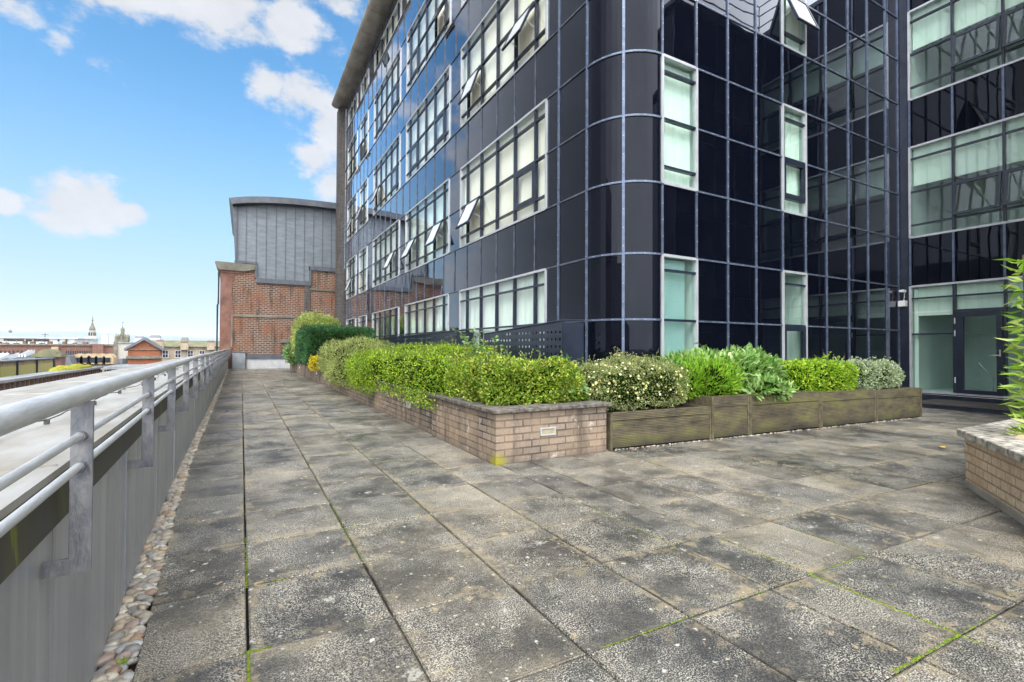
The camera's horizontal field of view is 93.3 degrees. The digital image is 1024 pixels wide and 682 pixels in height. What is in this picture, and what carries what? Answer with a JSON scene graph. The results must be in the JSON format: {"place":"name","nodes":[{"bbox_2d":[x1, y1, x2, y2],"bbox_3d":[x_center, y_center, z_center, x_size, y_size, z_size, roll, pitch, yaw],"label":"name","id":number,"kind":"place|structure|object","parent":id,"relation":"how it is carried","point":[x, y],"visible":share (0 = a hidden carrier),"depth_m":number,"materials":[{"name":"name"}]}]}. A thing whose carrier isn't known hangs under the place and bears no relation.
{"place":"outdoors","nodes":[
{"label":"outdoors","id":0,"kind":"place"},
{"bbox_2d":[0,349,34,359],"bbox_3d":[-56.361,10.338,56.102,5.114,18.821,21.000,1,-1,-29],"label":"lead roofs","id":1,"kind":"structure","parent":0,"point":[23,355],"depth_m":52.48,"materials":[{"name":"grey metal"}]},
{"bbox_2d":[9,342,77,343],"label":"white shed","id":2,"kind":"structure","parent":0,"point":[46,342],"depth_m":142.01,"materials":[{"name":"white"}]},
{"bbox_2d":[31,349,67,366],"bbox_3d":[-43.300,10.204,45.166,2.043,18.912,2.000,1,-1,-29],"label":"pediment house","id":3,"kind":"structure","parent":0,"point":[59,356],"depth_m":44.79,"materials":[{"name":"beige stone"}]},
{"bbox_2d":[0,366,102,390],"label":"neighbour building","id":4,"kind":"structure","parent":0,"point":[12,382],"depth_m":18.91,"materials":[{"name":"beige stone"}]},
{"bbox_2d":[48,364,92,370],"bbox_3d":[-21.749,1.407,23.947,1.051,0.523,5.150,1,-1,-29],"label":"moss cushion","id":5,"kind":"object","parent":4,"relation":"on","point":[68,367],"visible":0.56,"depth_m":22.92,"materials":[{"name":"yellow plant"}]},
{"bbox_2d":[0,334,112,354],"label":"brown warehouse","id":6,"kind":"structure","parent":0,"point":[74,348],"depth_m":105.46,"materials":[{"name":"brick"}]},
{"bbox_2d":[88,317,97,343],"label":"domed church tower","id":7,"kind":"structure","parent":0,"point":[92,332],"depth_m":230.98,"materials":[{"name":"stone"}]},
{"bbox_2d":[75,353,120,371],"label":"mansard house","id":8,"kind":"structure","parent":0,"point":[99,359],"depth_m":69.50,"materials":[{"name":"beige stone"}]},
{"bbox_2d":[66,355,77,364],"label":"slate roof","id":9,"kind":"structure","parent":8,"relation":"attached to","point":[70,359],"depth_m":66.23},
{"bbox_2d":[101,334,108,343],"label":"distant block","id":10,"kind":"structure","parent":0,"point":[104,338],"depth_m":545.92,"materials":[{"name":"concrete"}]},
{"bbox_2d":[0,331,219,343],"bbox_3d":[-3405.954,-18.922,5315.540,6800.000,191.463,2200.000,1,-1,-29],"label":"hills","id":11,"kind":"structure","parent":0,"point":[64,334],"depth_m":4567.70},
{"bbox_2d":[109,335,114,343],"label":"distant block","id":12,"kind":"structure","parent":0,"point":[111,338],"depth_m":595.54,"materials":[{"name":"concrete"}]},
{"bbox_2d":[117,358,127,364],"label":"porch roof","id":13,"kind":"structure","parent":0,"point":[123,360],"depth_m":79.12,"materials":[{"name":"stone"}]},
{"bbox_2d":[112,341,134,364],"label":"stone block","id":14,"kind":"structure","parent":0,"point":[119,352],"depth_m":86.79,"materials":[{"name":"stone"}]},
{"bbox_2d":[134,336,143,341],"bbox_3d":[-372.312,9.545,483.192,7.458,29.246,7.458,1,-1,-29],"label":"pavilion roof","id":15,"kind":"structure","parent":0,"point":[137,338],"depth_m":480.32,"materials":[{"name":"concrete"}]},
{"bbox_2d":[124,337,164,363],"bbox_3d":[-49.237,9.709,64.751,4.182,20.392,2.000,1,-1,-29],"label":"gabled house","id":16,"kind":"structure","parent":0,"point":[145,350],"depth_m":64.28,"materials":[{"name":"brick"}]},
{"bbox_2d":[150,335,160,339],"bbox_3d":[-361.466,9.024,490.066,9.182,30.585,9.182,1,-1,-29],"label":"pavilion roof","id":17,"kind":"structure","parent":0,"point":[154,337],"depth_m":487.02,"materials":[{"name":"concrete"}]},
{"bbox_2d":[0,0,368,337],"label":"sky","id":18,"kind":"structure","parent":0,"point":[129,129],"materials":[{"name":"blue"}]},
{"bbox_2d":[152,339,219,360],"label":"sandstone terrace","id":19,"kind":"structure","parent":0,"point":[175,349],"depth_m":83.42,"materials":[{"name":"stone"}]},
{"bbox_2d":[162,350,168,357],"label":"window","id":20,"kind":"structure","parent":19,"relation":"in","point":[165,354],"depth_m":81.72,"materials":[{"name":"white metal"}]},
{"bbox_2d":[174,350,181,357],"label":"window","id":21,"kind":"structure","parent":19,"relation":"in","point":[178,352],"depth_m":82.58,"materials":[{"name":"white metal"}]},
{"bbox_2d":[187,350,193,356],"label":"window","id":22,"kind":"structure","parent":19,"relation":"in","point":[189,352],"depth_m":83.41,"materials":[{"name":"white metal"}]},
{"bbox_2d":[127,395,248,671],"bbox_3d":[-0.985,1.666,15.447,15.100,0.370,34.000,1,-1,-29],"label":"paving bed","id":23,"kind":"object","parent":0,"point":[133,667],"depth_m":2.39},
{"bbox_2d":[376,330,473,346],"bbox_3d":[-3.359,0.600,16.076,0.467,1.696,9.016,1,-1,-29],"label":"perforated screen","id":24,"kind":"object","parent":23,"relation":"on","point":[437,339],"visible":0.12,"depth_m":13.56,"materials":[{"name":"grey metal"}]},
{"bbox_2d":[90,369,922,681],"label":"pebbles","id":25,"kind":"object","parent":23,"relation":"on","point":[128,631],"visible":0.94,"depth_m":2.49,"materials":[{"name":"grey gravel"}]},
{"bbox_2d":[116,655,129,664],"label":"weed","id":26,"kind":"object","parent":25,"relation":"on","point":[120,662],"visible":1,"depth_m":1.89,"materials":[{"name":"green plant"}]},
{"bbox_2d":[484,319,583,366],"bbox_3d":[0.299,0.506,9.484,0.467,1.736,3.017,1,-1,-29],"label":"perforated screen","id":27,"kind":"object","parent":23,"relation":"on","point":[571,341],"visible":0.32,"depth_m":8.55,"materials":[{"name":"grey metal"}]},
{"bbox_2d":[215,196,344,368],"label":"brick building","id":28,"kind":"structure","parent":0,"point":[276,277],"depth_m":27.88,"materials":[{"name":"red brick"}]},
{"bbox_2d":[132,368,1023,681],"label":"paving","id":29,"kind":"structure","parent":0,"point":[472,574],"depth_m":2.85,"materials":[{"name":"concrete"}]},
{"bbox_2d":[232,352,245,368],"bbox_3d":[-15.115,1.075,26.769,0.680,0.930,0.440,1,-1,-29],"label":"service box","id":30,"kind":"object","parent":29,"relation":"on","point":[238,360],"visible":0.99,"depth_m":26.59,"materials":[{"name":"metal"}]},
{"bbox_2d":[246,354,289,368],"bbox_3d":[-13.442,1.162,27.782,3.210,0.800,0.330,1,-1,-29],"label":"flashing upstand","id":31,"kind":"object","parent":29,"relation":"on","point":[257,361],"visible":0.56,"depth_m":27.35,"materials":[{"name":"white metal"}]},
{"bbox_2d":[290,363,611,465],"bbox_3d":[-5.021,1.144,15.952,2.481,0.588,23.810,1,-1,-29],"label":"brick planter","id":32,"kind":"object","parent":29,"relation":"on","point":[495,434],"visible":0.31,"depth_m":5.60,"materials":[{"name":"brick"}]},
{"bbox_2d":[282,340,296,365],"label":"leafy shrub","id":33,"kind":"object","parent":32,"relation":"on","point":[288,356],"visible":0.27,"depth_m":22.66,"materials":[{"name":"green plant"}]},
{"bbox_2d":[307,354,321,371],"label":"golden shrub","id":34,"kind":"object","parent":32,"relation":"on","point":[313,364],"visible":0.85,"depth_m":16.01,"materials":[{"name":"yellow plant"}]},
{"bbox_2d":[290,310,340,355],"bbox_3d":[-9.436,-0.213,23.380,2.494,2.772,3.246,1,-1,-29],"label":"round shrub","id":35,"kind":"object","parent":32,"relation":"on","point":[310,318],"visible":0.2,"depth_m":22.94,"materials":[{"name":"green plant"}]},
{"bbox_2d":[293,323,375,365],"bbox_3d":[-6.997,0.170,19.000,2.761,1.734,4.131,1,-1,-29],"label":"conifer hedge","id":36,"kind":"object","parent":32,"relation":"on","point":[310,340],"visible":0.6,"depth_m":17.46,"materials":[{"name":"green plant"}]},
{"bbox_2d":[316,333,394,389],"bbox_3d":[-4.476,0.578,14.194,2.543,1.680,5.377,1,-1,-29],"label":"juniper","id":37,"kind":"object","parent":32,"relation":"on","point":[333,359],"visible":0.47,"depth_m":13.16,"materials":[{"name":"green plant"}]},
{"bbox_2d":[342,337,508,409],"bbox_3d":[-1.616,0.569,9.727,2.680,1.323,6.809,1,-1,-29],"label":"hedge","id":38,"kind":"object","parent":32,"relation":"on","point":[408,365],"visible":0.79,"depth_m":8.13,"materials":[{"name":"green plant"}]},
{"bbox_2d":[424,334,497,360],"bbox_3d":[-0.936,0.290,8.527,0.907,0.848,2.136,1,-1,-29],"label":"hedge","id":39,"kind":"object","parent":32,"relation":"on","point":[449,348],"visible":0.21,"depth_m":8.27,"materials":[{"name":"green plant"}]},
{"bbox_2d":[450,327,504,358],"bbox_3d":[-0.729,0.079,8.028,0.759,0.680,2.900,1,-1,-23],"label":"bramble","id":40,"kind":"object","parent":32,"relation":"on","point":[471,346],"visible":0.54,"depth_m":7.62,"materials":[{"name":"green plant"}]},
{"bbox_2d":[443,345,588,405],"bbox_3d":[0.042,0.432,6.310,1.635,0.766,1.741,1,-1,-29],"label":"box hedge","id":41,"kind":"object","parent":32,"relation":"on","point":[499,379],"visible":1,"depth_m":5.74,"materials":[{"name":"green plant"}]},
{"bbox_2d":[555,353,609,400],"bbox_3d":[0.921,0.514,6.255,1.147,0.715,0.770,1,-1,-29],"label":"bramble","id":42,"kind":"object","parent":32,"relation":"on","point":[584,385],"visible":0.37,"depth_m":6.03,"materials":[{"name":"green plant"}]},
{"bbox_2d":[240,487,995,681],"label":"moss","id":43,"kind":"object","parent":29,"relation":"on","point":[956,635],"visible":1,"depth_m":2.18,"materials":[{"name":"green plant"}]},
{"bbox_2d":[606,401,710,450],"bbox_3d":[1.749,1.115,6.660,1.689,0.454,0.968,1,-1,-25],"label":"timber planter","id":44,"kind":"object","parent":29,"relation":"on","point":[649,425],"visible":0.66,"depth_m":6.22,"materials":[{"name":"brown wood"}]},
{"bbox_2d":[573,347,692,410],"bbox_3d":[1.601,0.497,6.667,1.889,0.851,1.188,1,-1,-29],"label":"potentilla","id":45,"kind":"object","parent":44,"relation":"on","point":[636,381],"visible":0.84,"depth_m":6.34,"materials":[{"name":"green plant"}]},
{"bbox_2d":[677,394,749,439],"bbox_3d":[2.856,1.060,7.187,0.740,0.589,0.968,1,-1,-25],"label":"timber planter","id":46,"kind":"object","parent":29,"relation":"on","point":[730,416],"visible":0.51,"depth_m":6.76,"materials":[{"name":"brown wood"}]},
{"bbox_2d":[669,348,746,403],"bbox_3d":[2.763,0.519,7.098,1.160,0.822,1.074,1,-1,-29],"label":"pieris","id":47,"kind":"object","parent":46,"relation":"in","point":[712,377],"visible":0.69,"depth_m":6.84,"materials":[{"name":"green plant"}]},
{"bbox_2d":[738,390,820,434],"bbox_3d":[3.925,1.076,7.695,1.608,0.582,0.968,1,-1,-25],"label":"timber planter","id":48,"kind":"object","parent":29,"relation":"on","point":[801,409],"visible":0.62,"depth_m":7.26,"materials":[{"name":"brown wood"}]},
{"bbox_2d":[659,342,800,402],"bbox_3d":[3.431,0.477,7.554,2.578,0.951,1.551,1,-1,-29],"label":"laurel","id":49,"kind":"object","parent":48,"relation":"in","point":[760,370],"visible":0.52,"depth_m":7.34,"materials":[{"name":"green plant"}]},
{"bbox_2d":[818,388,875,427],"bbox_3d":[5.335,1.101,8.365,1.493,0.564,0.968,1,-1,-25],"label":"timber planter","id":50,"kind":"object","parent":29,"relation":"on","point":[857,405],"visible":0.51,"depth_m":7.93,"materials":[{"name":"brown wood"}]},
{"bbox_2d":[777,352,859,391],"bbox_3d":[5.157,0.546,8.413,1.831,0.736,0.993,1,-1,-29],"label":"choisya","id":51,"kind":"object","parent":50,"relation":"in","point":[814,374],"visible":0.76,"depth_m":8.01,"materials":[{"name":"green plant"}]},
{"bbox_2d":[876,386,921,421],"bbox_3d":[6.669,1.125,8.999,1.443,0.546,0.968,1,-1,-25],"label":"timber planter","id":52,"kind":"object","parent":29,"relation":"on","point":[896,402],"visible":0.48,"depth_m":8.57,"materials":[{"name":"brown wood"}]},
{"bbox_2d":[831,355,905,389],"bbox_3d":[6.610,0.582,9.083,1.727,0.678,0.981,1,-1,-29],"label":"variegated bush","id":53,"kind":"object","parent":52,"relation":"on","point":[879,375],"visible":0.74,"depth_m":8.72,"materials":[{"name":"green plant"}]},
{"bbox_2d":[922,399,1023,415],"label":"deck step","id":54,"kind":"object","parent":29,"relation":"on","point":[980,407],"visible":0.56,"depth_m":9.90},
{"bbox_2d":[957,417,1023,524],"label":"brick planter","id":55,"kind":"object","parent":29,"relation":"on","point":[994,464],"visible":0.9,"depth_m":3.89,"materials":[{"name":"brick"}]},
{"bbox_2d":[995,255,1023,434],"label":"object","id":56,"kind":"object","parent":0,"point":[1015,415],"visible":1,"depth_m":4.08,"materials":[{"name":"green plant"}]},
{"label":"ground","id":57,"kind":"structure","parent":0,"visible":0},
{"bbox_2d":[0,358,54,377],"bbox_3d":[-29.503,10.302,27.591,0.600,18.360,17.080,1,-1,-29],"label":"balustrade","id":58,"kind":"object","parent":57,"relation":"on","point":[12,367],"visible":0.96,"depth_m":30.61,"materials":[{"name":"beige stone"}]},
{"bbox_2d":[0,337,100,343],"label":"white office","id":59,"kind":"structure","parent":57,"relation":"on","point":[46,339],"depth_m":163.79,"materials":[{"name":"white"}]},
{"bbox_2d":[0,353,227,681],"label":"parapet wall","id":60,"kind":"structure","parent":57,"relation":"on","point":[56,629],"depth_m":1.79,"materials":[{"name":"concrete"}]},
{"bbox_2d":[0,348,229,578],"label":"railing","id":61,"kind":"object","parent":60,"relation":"on","point":[79,441],"visible":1,"depth_m":1.31,"materials":[{"name":"grey metal"}]},
{"bbox_2d":[38,356,209,424],"bbox_3d":[-5.730,0.417,8.581,0.084,0.031,19.379,1,-1,-30],"label":"lightning cable","id":62,"kind":"object","parent":60,"relation":"on","point":[46,421],"visible":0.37,"depth_m":3.01,"materials":[{"name":"metal"}]},
{"bbox_2d":[115,322,129,341],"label":"crown steeple","id":63,"kind":"object","parent":57,"relation":"on","point":[121,337],"visible":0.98,"depth_m":133.84,"materials":[{"name":"stone"}]},
{"bbox_2d":[101,364,144,370],"bbox_3d":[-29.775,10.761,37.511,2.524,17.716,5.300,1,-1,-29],"label":"rooftop shelf","id":64,"kind":"object","parent":57,"relation":"on","point":[111,367],"visible":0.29,"depth_m":35.58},
{"bbox_2d":[331,0,1023,403],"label":"office building","id":65,"kind":"structure","parent":57,"relation":"on","point":[789,180],"depth_m":10.49,"materials":[{"name":"black glass"}]},
{"bbox_2d":[344,255,355,299],"bbox_3d":[-8.906,-3.463,26.571,0.479,2.187,2.605,1,-1,-29],"label":"window","id":66,"kind":"structure","parent":65,"relation":"in","point":[350,289],"depth_m":26.59,"materials":[{"name":"glass"}]},
{"bbox_2d":[346,318,355,326],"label":"window","id":67,"kind":"structure","parent":65,"relation":"in","point":[349,322],"depth_m":26.50,"materials":[{"name":"grey glass"}]},
{"bbox_2d":[345,192,356,241],"bbox_3d":[-8.883,-6.763,26.621,0.464,2.187,2.605,1,-1,-29],"label":"window","id":68,"kind":"structure","parent":65,"relation":"in","point":[351,229],"depth_m":26.62,"materials":[{"name":"glass"}]},
{"bbox_2d":[345,131,356,184],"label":"window","id":69,"kind":"structure","parent":65,"relation":"in","point":[351,169],"depth_m":26.80,"materials":[{"name":"glass"}]},
{"bbox_2d":[348,92,357,126],"bbox_3d":[-8.781,-12.726,26.745,0.090,0.877,2.605,1,-1,-29],"label":"window","id":70,"kind":"structure","parent":65,"relation":"in","point":[354,106],"depth_m":26.69,"materials":[{"name":"glass"}]},
{"bbox_2d":[354,178,367,229],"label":"window","id":71,"kind":"structure","parent":65,"relation":"in","point":[362,213],"depth_m":24.01,"materials":[{"name":"glass"}]},
{"bbox_2d":[354,110,368,164],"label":"window","id":72,"kind":"structure","parent":65,"relation":"in","point":[363,146],"depth_m":24.08,"materials":[{"name":"glass"}]},
{"bbox_2d":[358,315,366,326],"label":"window","id":73,"kind":"structure","parent":65,"relation":"in","point":[361,319],"depth_m":23.94,"materials":[{"name":"grey glass"}]},
{"bbox_2d":[360,68,368,100],"bbox_3d":[-7.332,-12.755,24.135,0.090,0.877,1.755,1,-1,-29],"label":"window","id":74,"kind":"structure","parent":65,"relation":"in","point":[365,82],"depth_m":24.10,"materials":[{"name":"glass"}]},
{"bbox_2d":[359,246,374,293],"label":"window","id":75,"kind":"structure","parent":65,"relation":"in","point":[362,253],"depth_m":23.98,"materials":[{"name":"glass"}]},
{"bbox_2d":[369,133,399,215],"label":"window","id":76,"kind":"structure","parent":65,"relation":"in","point":[386,173],"depth_m":20.31,"materials":[{"name":"glass"}]},
{"bbox_2d":[372,306,398,346],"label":"window","id":77,"kind":"structure","parent":65,"relation":"in","point":[385,323],"depth_m":20.78,"materials":[{"name":"grey glass"}]},
{"bbox_2d":[369,0,401,72],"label":"window","id":78,"kind":"structure","parent":65,"relation":"in","point":[393,22],"depth_m":20.37,"materials":[{"name":"glass"}]},
{"bbox_2d":[372,219,407,287],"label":"window","id":79,"kind":"structure","parent":65,"relation":"in","point":[386,245],"depth_m":20.25,"materials":[{"name":"glass"}]},
{"bbox_2d":[373,47,408,143],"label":"window","id":80,"kind":"structure","parent":65,"relation":"in","point":[387,99],"depth_m":20.35,"materials":[{"name":"glass"}]},
{"bbox_2d":[400,178,449,272],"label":"window","id":81,"kind":"structure","parent":65,"relation":"in","point":[427,225],"depth_m":15.72,"materials":[{"name":"glass"}]},
{"bbox_2d":[405,65,450,182],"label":"window","id":82,"kind":"structure","parent":65,"relation":"in","point":[429,125],"depth_m":15.76,"materials":[{"name":"glass"}]},
{"bbox_2d":[406,0,450,92],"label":"window","id":83,"kind":"structure","parent":65,"relation":"in","point":[432,21],"depth_m":16.19,"materials":[{"name":"glass"}]},
{"bbox_2d":[404,293,462,342],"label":"window","id":84,"kind":"structure","parent":65,"relation":"in","point":[430,315],"depth_m":15.74,"materials":[{"name":"white glass"}]},
{"bbox_2d":[455,98,547,247],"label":"window","id":85,"kind":"structure","parent":65,"relation":"in","point":[504,185],"depth_m":11.08,"materials":[{"name":"glass"}]},
{"bbox_2d":[459,268,546,360],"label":"window","id":86,"kind":"structure","parent":65,"relation":"in","point":[520,300],"depth_m":11.08,"materials":[{"name":"white glass"}]},
{"bbox_2d":[458,0,547,127],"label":"window","id":87,"kind":"structure","parent":65,"relation":"in","point":[511,32],"depth_m":11.40,"materials":[{"name":"glass"}]},
{"bbox_2d":[661,254,697,360],"bbox_3d":[2.179,-0.186,9.222,0.858,2.457,2.630,1,-1,-29],"label":"window","id":88,"kind":"structure","parent":65,"relation":"in","point":[679,274],"depth_m":8.28,"materials":[{"name":"teal glass"}]},
{"bbox_2d":[661,53,697,190],"bbox_3d":[2.196,-3.635,9.271,0.858,2.157,2.630,1,-1,-29],"label":"window","id":89,"kind":"structure","parent":65,"relation":"in","point":[679,78],"depth_m":8.29,"materials":[{"name":"glass"}]},
{"bbox_2d":[781,103,806,216],"bbox_3d":[5.047,-3.599,10.852,0.823,2.157,2.630,1,-1,-29],"label":"window","id":90,"kind":"structure","parent":65,"relation":"in","point":[793,120],"depth_m":9.87,"materials":[{"name":"glass"}]},
{"bbox_2d":[782,270,807,360],"bbox_3d":[5.030,-0.150,10.804,0.823,2.457,2.630,1,-1,-29],"label":"window","id":91,"kind":"structure","parent":65,"relation":"in","point":[794,284],"depth_m":9.95,"materials":[{"name":"teal glass"}]},
{"bbox_2d":[781,0,819,56],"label":"window","id":92,"kind":"structure","parent":65,"relation":"in","point":[796,15],"depth_m":9.87,"materials":[{"name":"glass"}]},
{"bbox_2d":[898,294,906,306],"bbox_3d":[9.437,-1.002,11.681,0.134,0.342,0.150,1,-1,-29],"label":"sensor box","id":93,"kind":"object","parent":65,"relation":"attached to","point":[902,303],"visible":1,"depth_m":11.64,"materials":[{"name":"white plastic"}]},
{"bbox_2d":[907,0,1023,100],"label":"window","id":94,"kind":"structure","parent":65,"relation":"in","point":[950,42],"depth_m":11.67,"materials":[{"name":"clear glass"}]},
{"bbox_2d":[908,113,1023,238],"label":"window","id":95,"kind":"structure","parent":65,"relation":"in","point":[972,178],"depth_m":11.41,"materials":[{"name":"clear glass"}]},
{"bbox_2d":[909,276,1023,399],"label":"window","id":96,"kind":"structure","parent":65,"relation":"in","point":[932,307],"depth_m":11.84,"materials":[{"name":"clear glass"}]},
{"bbox_2d":[954,309,1004,395],"bbox_3d":[10.134,0.249,10.517,0.129,1.825,0.792,1,-1,-29],"label":"door","id":97,"kind":"structure","parent":65,"relation":"in","point":[959,315],"depth_m":10.55,"materials":[{"name":"metal"}]}
]}

